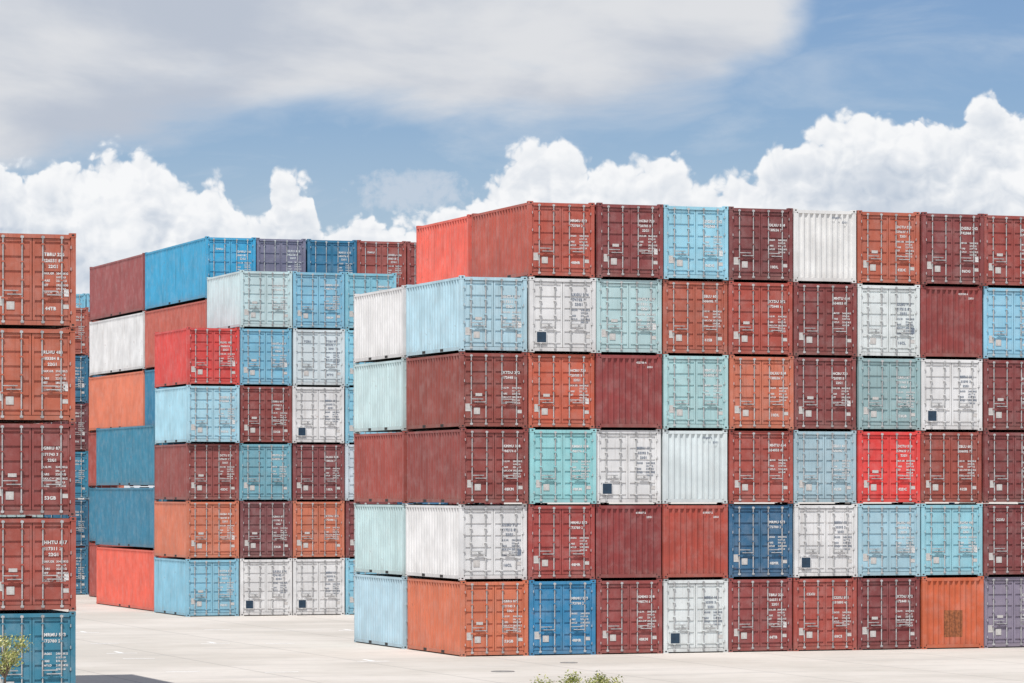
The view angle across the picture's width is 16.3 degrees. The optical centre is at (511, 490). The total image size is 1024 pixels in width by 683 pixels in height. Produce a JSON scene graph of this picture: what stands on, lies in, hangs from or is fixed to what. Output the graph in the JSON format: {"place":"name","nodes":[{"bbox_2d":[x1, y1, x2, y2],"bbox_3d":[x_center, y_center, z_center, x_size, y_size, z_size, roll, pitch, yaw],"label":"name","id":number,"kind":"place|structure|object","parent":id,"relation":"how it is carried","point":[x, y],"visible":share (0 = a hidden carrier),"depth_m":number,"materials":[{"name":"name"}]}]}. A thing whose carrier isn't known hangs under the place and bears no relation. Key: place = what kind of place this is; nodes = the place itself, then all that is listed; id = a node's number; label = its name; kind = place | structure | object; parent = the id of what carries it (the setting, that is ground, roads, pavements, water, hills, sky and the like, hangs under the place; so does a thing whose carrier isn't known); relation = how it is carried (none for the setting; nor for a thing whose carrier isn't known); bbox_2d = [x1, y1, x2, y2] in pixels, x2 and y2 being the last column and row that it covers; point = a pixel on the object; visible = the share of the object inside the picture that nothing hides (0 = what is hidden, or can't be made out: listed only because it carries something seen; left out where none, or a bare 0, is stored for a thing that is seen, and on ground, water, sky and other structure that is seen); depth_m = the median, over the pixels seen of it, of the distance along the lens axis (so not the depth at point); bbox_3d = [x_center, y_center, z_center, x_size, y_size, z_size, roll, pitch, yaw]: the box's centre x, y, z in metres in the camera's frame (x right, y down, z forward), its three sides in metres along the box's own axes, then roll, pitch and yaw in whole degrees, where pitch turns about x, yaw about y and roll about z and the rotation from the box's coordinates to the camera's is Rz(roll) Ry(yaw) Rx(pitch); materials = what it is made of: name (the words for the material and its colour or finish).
{"place":"outdoors","nodes":[
{"label":"outdoors","id":0,"kind":"place"},
{"bbox_2d":[0,0,1023,487],"label":"sky","id":1,"kind":"structure","parent":0,"point":[131,128],"materials":[{"name":"blue"}]},
{"bbox_2d":[52,502,1023,682],"bbox_3d":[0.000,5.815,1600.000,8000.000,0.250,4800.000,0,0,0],"label":"ground","id":2,"kind":"structure","parent":0,"point":[316,648],"depth_m":119.66,"materials":[{"name":"concrete"}]},
{"bbox_2d":[0,609,75,682],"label":"shipping container","id":3,"kind":"object","parent":2,"relation":"on","point":[50,657],"visible":0.94,"depth_m":98.70,"materials":[{"name":"metal"}]},
{"bbox_2d":[0,515,75,610],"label":"shipping container","id":4,"kind":"object","parent":3,"relation":"on","point":[37,563],"visible":1,"depth_m":98.63,"materials":[{"name":"metal"}]},
{"bbox_2d":[0,422,74,515],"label":"shipping container","id":5,"kind":"object","parent":4,"relation":"on","point":[37,469],"visible":1,"depth_m":98.63,"materials":[{"name":"metal"}]},
{"bbox_2d":[0,328,74,423],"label":"shipping container","id":6,"kind":"object","parent":5,"relation":"on","point":[37,375],"visible":0.99,"depth_m":98.63,"materials":[{"name":"metal"}]},
{"bbox_2d":[0,233,75,328],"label":"shipping container","id":7,"kind":"object","parent":6,"relation":"on","point":[37,281],"visible":0.95,"depth_m":98.60,"materials":[{"name":"metal"}]},
{"bbox_2d":[89,542,132,596],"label":"shipping container","id":8,"kind":"object","parent":2,"relation":"on","point":[92,569],"visible":0.04,"depth_m":191.01,"materials":[{"name":"metal"}]},
{"bbox_2d":[89,487,144,540],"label":"shipping container","id":9,"kind":"object","parent":8,"relation":"on","point":[91,513],"visible":0.06,"depth_m":191.16,"materials":[{"name":"metal"}]},
{"bbox_2d":[88,432,139,485],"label":"shipping container","id":10,"kind":"object","parent":9,"relation":"on","point":[91,459],"visible":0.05,"depth_m":191.07,"materials":[{"name":"metal"}]},
{"bbox_2d":[89,370,144,430],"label":"shipping container","id":11,"kind":"object","parent":10,"relation":"on","point":[116,400],"visible":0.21,"depth_m":185.57,"materials":[{"name":"metal"}]},
{"bbox_2d":[89,311,154,375],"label":"shipping container","id":12,"kind":"object","parent":11,"relation":"on","point":[116,345],"visible":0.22,"depth_m":185.54,"materials":[{"name":"metal"}]},
{"bbox_2d":[90,253,157,320],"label":"shipping container","id":13,"kind":"object","parent":12,"relation":"on","point":[117,288],"visible":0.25,"depth_m":185.58,"materials":[{"name":"metal"}]},
{"bbox_2d":[96,546,176,611],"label":"shipping container","id":14,"kind":"object","parent":2,"relation":"on","point":[124,576],"visible":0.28,"depth_m":173.30,"materials":[{"name":"metal"}]},
{"bbox_2d":[95,487,203,548],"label":"shipping container","id":15,"kind":"object","parent":14,"relation":"on","point":[124,516],"visible":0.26,"depth_m":173.32,"materials":[{"name":"metal"}]},
{"bbox_2d":[96,424,201,485],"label":"shipping container","id":16,"kind":"object","parent":15,"relation":"on","point":[125,455],"visible":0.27,"depth_m":173.03,"materials":[{"name":"metal"}]},
{"bbox_2d":[154,557,238,616],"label":"shipping container","id":17,"kind":"object","parent":2,"relation":"on","point":[185,587],"visible":0.99,"depth_m":161.66,"materials":[{"name":"metal"}]},
{"bbox_2d":[154,501,238,558],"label":"shipping container","id":18,"kind":"object","parent":17,"relation":"on","point":[189,529],"visible":1,"depth_m":161.64,"materials":[{"name":"metal"}]},
{"bbox_2d":[154,443,238,500],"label":"shipping container","id":19,"kind":"object","parent":18,"relation":"on","point":[187,471],"visible":1,"depth_m":161.71,"materials":[{"name":"metal"}]},
{"bbox_2d":[155,385,239,443],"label":"shipping container","id":20,"kind":"object","parent":19,"relation":"on","point":[196,414],"visible":1,"depth_m":161.59,"materials":[{"name":"metal"}]},
{"bbox_2d":[155,327,239,387],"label":"shipping container","id":21,"kind":"object","parent":20,"relation":"on","point":[196,356],"visible":0.98,"depth_m":161.64,"materials":[{"name":"metal"}]},
{"bbox_2d":[221,557,291,615],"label":"shipping container","id":22,"kind":"object","parent":2,"relation":"on","point":[265,586],"visible":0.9,"depth_m":162.25,"materials":[{"name":"metal"}]},
{"bbox_2d":[206,501,291,557],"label":"shipping container","id":23,"kind":"object","parent":22,"relation":"on","point":[265,529],"visible":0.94,"depth_m":162.28,"materials":[{"name":"metal"}]},
{"bbox_2d":[239,443,290,500],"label":"shipping container","id":24,"kind":"object","parent":23,"relation":"on","point":[264,471],"visible":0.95,"depth_m":162.32,"materials":[{"name":"metal"}]},
{"bbox_2d":[207,385,291,443],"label":"shipping container","id":25,"kind":"object","parent":24,"relation":"on","point":[265,414],"visible":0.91,"depth_m":162.34,"materials":[{"name":"metal"}]},
{"bbox_2d":[225,328,291,386],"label":"shipping container","id":26,"kind":"object","parent":25,"relation":"on","point":[264,357],"visible":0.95,"depth_m":162.34,"materials":[{"name":"metal"}]},
{"bbox_2d":[207,270,291,328],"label":"shipping container","id":27,"kind":"object","parent":26,"relation":"on","point":[243,299],"visible":0.95,"depth_m":162.52,"materials":[{"name":"metal"}]},
{"bbox_2d":[264,557,344,614],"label":"shipping container","id":28,"kind":"object","parent":2,"relation":"on","point":[317,585],"visible":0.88,"depth_m":163.05,"materials":[{"name":"metal"}]},
{"bbox_2d":[259,500,343,557],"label":"shipping container","id":29,"kind":"object","parent":28,"relation":"on","point":[317,529],"visible":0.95,"depth_m":163.14,"materials":[{"name":"metal"}]},
{"bbox_2d":[291,443,344,499],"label":"shipping container","id":30,"kind":"object","parent":29,"relation":"on","point":[317,471],"visible":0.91,"depth_m":163.12,"materials":[{"name":"metal"}]},
{"bbox_2d":[261,386,343,443],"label":"shipping container","id":31,"kind":"object","parent":30,"relation":"on","point":[317,414],"visible":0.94,"depth_m":163.10,"materials":[{"name":"metal"}]},
{"bbox_2d":[273,328,344,386],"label":"shipping container","id":32,"kind":"object","parent":31,"relation":"on","point":[317,358],"visible":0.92,"depth_m":163.10,"materials":[{"name":"metal"}]},
{"bbox_2d":[283,271,344,329],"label":"shipping container","id":33,"kind":"object","parent":32,"relation":"on","point":[317,301],"visible":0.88,"depth_m":163.19,"materials":[{"name":"metal"}]},
{"bbox_2d":[354,573,438,648],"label":"shipping container","id":34,"kind":"object","parent":2,"relation":"on","point":[380,609],"visible":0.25,"depth_m":130.96,"materials":[{"name":"metal"}]},
{"bbox_2d":[355,503,435,575],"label":"shipping container","id":35,"kind":"object","parent":34,"relation":"on","point":[380,538],"visible":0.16,"depth_m":131.03,"materials":[{"name":"metal"}]},
{"bbox_2d":[354,431,416,502],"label":"shipping container","id":36,"kind":"object","parent":35,"relation":"on","point":[380,467],"visible":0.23,"depth_m":130.92,"materials":[{"name":"metal"}]},
{"bbox_2d":[354,358,456,432],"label":"shipping container","id":37,"kind":"object","parent":36,"relation":"on","point":[379,396],"visible":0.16,"depth_m":131.07,"materials":[{"name":"metal"}]},
{"bbox_2d":[354,285,427,362],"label":"shipping container","id":38,"kind":"object","parent":37,"relation":"on","point":[380,326],"visible":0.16,"depth_m":131.08,"materials":[{"name":"metal"}]},
{"bbox_2d":[407,577,527,656],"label":"shipping container","id":39,"kind":"object","parent":2,"relation":"on","point":[463,618],"visible":0.98,"depth_m":123.04,"materials":[{"name":"metal"}]},
{"bbox_2d":[405,504,526,579],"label":"shipping container","id":40,"kind":"object","parent":39,"relation":"on","point":[463,541],"visible":1,"depth_m":123.09,"materials":[{"name":"metal"}]},
{"bbox_2d":[407,428,527,503],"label":"shipping container","id":41,"kind":"object","parent":40,"relation":"on","point":[462,465],"visible":1,"depth_m":123.00,"materials":[{"name":"metal"}]},
{"bbox_2d":[406,352,527,429],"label":"shipping container","id":42,"kind":"object","parent":41,"relation":"on","point":[459,390],"visible":0.99,"depth_m":123.02,"materials":[{"name":"metal"}]},
{"bbox_2d":[406,275,526,356],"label":"shipping container","id":43,"kind":"object","parent":42,"relation":"on","point":[461,313],"visible":0.97,"depth_m":123.12,"materials":[{"name":"metal"}]},
{"bbox_2d":[500,578,595,655],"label":"shipping container","id":44,"kind":"object","parent":2,"relation":"on","point":[561,616],"visible":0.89,"depth_m":123.58,"materials":[{"name":"metal"}]},
{"bbox_2d":[471,504,594,579],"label":"shipping container","id":45,"kind":"object","parent":44,"relation":"on","point":[560,541],"visible":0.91,"depth_m":123.62,"materials":[{"name":"metal"}]},
{"bbox_2d":[528,428,595,503],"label":"shipping container","id":46,"kind":"object","parent":45,"relation":"on","point":[561,466],"visible":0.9,"depth_m":123.57,"materials":[{"name":"metal"}]},
{"bbox_2d":[490,353,594,429],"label":"shipping container","id":47,"kind":"object","parent":46,"relation":"on","point":[560,391],"visible":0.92,"depth_m":123.69,"materials":[{"name":"metal"}]},
{"bbox_2d":[509,277,595,353],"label":"shipping container","id":48,"kind":"object","parent":47,"relation":"on","point":[561,316],"visible":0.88,"depth_m":123.62,"materials":[{"name":"metal"}]},
{"bbox_2d":[472,201,594,278],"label":"shipping container","id":49,"kind":"object","parent":48,"relation":"on","point":[539,239],"visible":0.94,"depth_m":123.94,"materials":[{"name":"metal"}]},
{"bbox_2d":[559,578,661,654],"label":"shipping container","id":50,"kind":"object","parent":2,"relation":"on","point":[628,615],"visible":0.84,"depth_m":124.43,"materials":[{"name":"metal"}]},
{"bbox_2d":[537,504,660,578],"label":"shipping container","id":51,"kind":"object","parent":50,"relation":"on","point":[627,541],"visible":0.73,"depth_m":124.51,"materials":[{"name":"metal"}]},
{"bbox_2d":[596,429,660,503],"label":"shipping container","id":52,"kind":"object","parent":51,"relation":"on","point":[628,465],"visible":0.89,"depth_m":124.50,"materials":[{"name":"metal"}]},
{"bbox_2d":[543,353,661,429],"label":"shipping container","id":53,"kind":"object","parent":52,"relation":"on","point":[627,391],"visible":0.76,"depth_m":124.43,"materials":[{"name":"metal"}]},
{"bbox_2d":[575,278,661,354],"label":"shipping container","id":54,"kind":"object","parent":53,"relation":"on","point":[628,317],"visible":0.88,"depth_m":124.47,"materials":[{"name":"metal"}]},
{"bbox_2d":[581,203,662,279],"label":"shipping container","id":55,"kind":"object","parent":54,"relation":"on","point":[628,242],"visible":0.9,"depth_m":124.39,"materials":[{"name":"metal"}]},
{"bbox_2d":[633,577,727,652],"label":"shipping container","id":56,"kind":"object","parent":2,"relation":"on","point":[694,614],"visible":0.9,"depth_m":125.32,"materials":[{"name":"metal"}]},
{"bbox_2d":[601,504,727,578],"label":"shipping container","id":57,"kind":"object","parent":56,"relation":"on","point":[694,540],"visible":0.64,"depth_m":125.26,"materials":[{"name":"metal"}]},
{"bbox_2d":[601,429,726,503],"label":"shipping container","id":58,"kind":"object","parent":57,"relation":"on","point":[693,466],"visible":0.66,"depth_m":125.28,"materials":[{"name":"metal"}]},
{"bbox_2d":[616,354,727,429],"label":"shipping container","id":59,"kind":"object","parent":58,"relation":"on","point":[694,392],"visible":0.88,"depth_m":125.26,"materials":[{"name":"metal"}]},
{"bbox_2d":[642,279,727,355],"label":"shipping container","id":60,"kind":"object","parent":59,"relation":"on","point":[694,318],"visible":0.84,"depth_m":125.31,"materials":[{"name":"metal"}]},
{"bbox_2d":[650,204,727,281],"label":"shipping container","id":61,"kind":"object","parent":60,"relation":"on","point":[695,243],"visible":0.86,"depth_m":125.26,"materials":[{"name":"metal"}]},
{"bbox_2d":[691,577,791,651],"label":"shipping container","id":62,"kind":"object","parent":2,"relation":"on","point":[759,613],"visible":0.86,"depth_m":126.18,"materials":[{"name":"metal"}]},
{"bbox_2d":[668,503,792,577],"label":"shipping container","id":63,"kind":"object","parent":62,"relation":"on","point":[759,540],"visible":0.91,"depth_m":126.17,"materials":[{"name":"metal"}]},
{"bbox_2d":[668,430,792,503],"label":"shipping container","id":64,"kind":"object","parent":63,"relation":"on","point":[759,466],"visible":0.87,"depth_m":126.11,"materials":[{"name":"metal"}]},
{"bbox_2d":[668,355,793,430],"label":"shipping container","id":65,"kind":"object","parent":64,"relation":"on","point":[760,393],"visible":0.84,"depth_m":126.08,"materials":[{"name":"metal"}]},
{"bbox_2d":[706,281,792,356],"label":"shipping container","id":66,"kind":"object","parent":65,"relation":"on","point":[759,319],"visible":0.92,"depth_m":126.11,"materials":[{"name":"metal"}]},
{"bbox_2d":[711,206,792,282],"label":"shipping container","id":67,"kind":"object","parent":66,"relation":"on","point":[760,245],"visible":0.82,"depth_m":126.13,"materials":[{"name":"metal"}]},
{"bbox_2d":[750,576,856,650],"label":"shipping container","id":68,"kind":"object","parent":2,"relation":"on","point":[824,613],"visible":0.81,"depth_m":126.95,"materials":[{"name":"metal"}]},
{"bbox_2d":[763,503,857,576],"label":"shipping container","id":69,"kind":"object","parent":68,"relation":"on","point":[824,540],"visible":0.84,"depth_m":126.91,"materials":[{"name":"metal"}]},
{"bbox_2d":[782,430,855,502],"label":"shipping container","id":70,"kind":"object","parent":69,"relation":"on","point":[824,466],"visible":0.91,"depth_m":127.01,"materials":[{"name":"metal"}]},
{"bbox_2d":[738,356,855,430],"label":"shipping container","id":71,"kind":"object","parent":70,"relation":"on","point":[824,393],"visible":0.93,"depth_m":127.00,"materials":[{"name":"metal"}]},
{"bbox_2d":[768,282,856,357],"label":"shipping container","id":72,"kind":"object","parent":71,"relation":"on","point":[824,320],"visible":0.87,"depth_m":126.97,"materials":[{"name":"metal"}]},
{"bbox_2d":[777,208,855,283],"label":"shipping container","id":73,"kind":"object","parent":72,"relation":"on","point":[824,247],"visible":0.56,"depth_m":127.00,"materials":[{"name":"metal"}]},
{"bbox_2d":[819,575,919,649],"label":"shipping container","id":74,"kind":"object","parent":2,"relation":"on","point":[888,612],"visible":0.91,"depth_m":127.80,"materials":[{"name":"metal"}]},
{"bbox_2d":[790,503,919,576],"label":"shipping container","id":75,"kind":"object","parent":74,"relation":"on","point":[888,539],"visible":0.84,"depth_m":127.75,"materials":[{"name":"metal"}]},
{"bbox_2d":[845,430,920,502],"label":"shipping container","id":76,"kind":"object","parent":75,"relation":"on","point":[887,466],"visible":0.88,"depth_m":127.75,"materials":[{"name":"metal"}]},
{"bbox_2d":[810,357,920,431],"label":"shipping container","id":77,"kind":"object","parent":76,"relation":"on","point":[887,394],"visible":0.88,"depth_m":127.78,"materials":[{"name":"metal"}]},
{"bbox_2d":[830,284,919,358],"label":"shipping container","id":78,"kind":"object","parent":77,"relation":"on","point":[888,322],"visible":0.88,"depth_m":127.81,"materials":[{"name":"metal"}]},
{"bbox_2d":[842,210,919,285],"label":"shipping container","id":79,"kind":"object","parent":78,"relation":"on","point":[888,248],"visible":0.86,"depth_m":127.84,"materials":[{"name":"metal"}]},
{"bbox_2d":[872,575,983,648],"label":"shipping container","id":80,"kind":"object","parent":2,"relation":"on","point":[951,611],"visible":0.59,"depth_m":128.54,"materials":[{"name":"metal"}]},
{"bbox_2d":[850,503,982,575],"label":"shipping container","id":81,"kind":"object","parent":80,"relation":"on","point":[950,539],"visible":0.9,"depth_m":128.63,"materials":[{"name":"metal"}]},
{"bbox_2d":[904,431,981,502],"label":"shipping container","id":82,"kind":"object","parent":81,"relation":"on","point":[950,466],"visible":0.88,"depth_m":128.68,"materials":[{"name":"metal"}]},
{"bbox_2d":[856,358,982,431],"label":"shipping container","id":83,"kind":"object","parent":82,"relation":"on","point":[950,395],"visible":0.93,"depth_m":128.66,"materials":[{"name":"metal"}]},
{"bbox_2d":[891,285,981,359],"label":"shipping container","id":84,"kind":"object","parent":83,"relation":"on","point":[950,322],"visible":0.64,"depth_m":128.61,"materials":[{"name":"metal"}]},
{"bbox_2d":[901,212,983,286],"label":"shipping container","id":85,"kind":"object","parent":84,"relation":"on","point":[951,250],"visible":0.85,"depth_m":128.56,"materials":[{"name":"metal"}]},
{"bbox_2d":[945,574,1023,647],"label":"shipping container","id":86,"kind":"object","parent":2,"relation":"on","point":[1003,610],"visible":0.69,"depth_m":129.34,"materials":[{"name":"metal"}]},
{"bbox_2d":[911,503,1023,575],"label":"shipping container","id":87,"kind":"object","parent":86,"relation":"on","point":[1002,538],"visible":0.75,"depth_m":129.25,"materials":[{"name":"metal"}]},
{"bbox_2d":[911,431,1023,502],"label":"shipping container","id":88,"kind":"object","parent":87,"relation":"on","point":[1002,467],"visible":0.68,"depth_m":129.21,"materials":[{"name":"metal"}]},
{"bbox_2d":[926,359,1023,431],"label":"shipping container","id":89,"kind":"object","parent":88,"relation":"on","point":[1002,395],"visible":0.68,"depth_m":129.33,"materials":[{"name":"metal"}]},
{"bbox_2d":[950,286,1023,359],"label":"shipping container","id":90,"kind":"object","parent":89,"relation":"on","point":[1002,323],"visible":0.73,"depth_m":129.37,"materials":[{"name":"metal"}]},
{"bbox_2d":[966,214,1023,287],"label":"shipping container","id":91,"kind":"object","parent":90,"relation":"on","point":[1003,251],"visible":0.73,"depth_m":129.33,"materials":[{"name":"metal"}]},
{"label":"shipping container","id":92,"kind":"object","parent":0,"visible":0},
{"bbox_2d":[416,214,471,283],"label":"shipping container","id":93,"kind":"object","parent":92,"relation":"on","point":[443,250],"visible":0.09,"depth_m":131.83,"materials":[{"name":"metal"}]},
{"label":"shipping container","id":94,"kind":"object","parent":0,"visible":0},
{"bbox_2d":[145,369,171,424],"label":"shipping container","id":95,"kind":"object","parent":94,"relation":"on","point":[149,397],"visible":0.03,"depth_m":179.12,"materials":[{"name":"metal"}]},
{"bbox_2d":[145,299,206,368],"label":"shipping container","id":96,"kind":"object","parent":95,"relation":"on","point":[193,315],"visible":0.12,"depth_m":175.19,"materials":[{"name":"metal"}]},
{"bbox_2d":[145,236,255,309],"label":"shipping container","id":97,"kind":"object","parent":96,"relation":"on","point":[177,275],"visible":0.7,"depth_m":171.30,"materials":[{"name":"metal"}]},
{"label":"shipping container","id":98,"kind":"object","parent":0,"visible":0},
{"bbox_2d":[256,238,305,271],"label":"shipping container","id":99,"kind":"object","parent":98,"relation":"on","point":[279,255],"visible":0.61,"depth_m":169.80,"materials":[{"name":"metal"}]},
{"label":"shipping container","id":100,"kind":"object","parent":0,"visible":0},
{"bbox_2d":[306,239,356,272],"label":"shipping container","id":101,"kind":"object","parent":100,"relation":"on","point":[329,256],"visible":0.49,"depth_m":170.63,"materials":[{"name":"metal"}]},
{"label":"shipping container","id":102,"kind":"object","parent":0,"visible":0},
{"bbox_2d":[357,240,405,287],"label":"shipping container","id":103,"kind":"object","parent":102,"relation":"on","point":[378,257],"visible":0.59,"depth_m":171.40,"materials":[{"name":"metal"}]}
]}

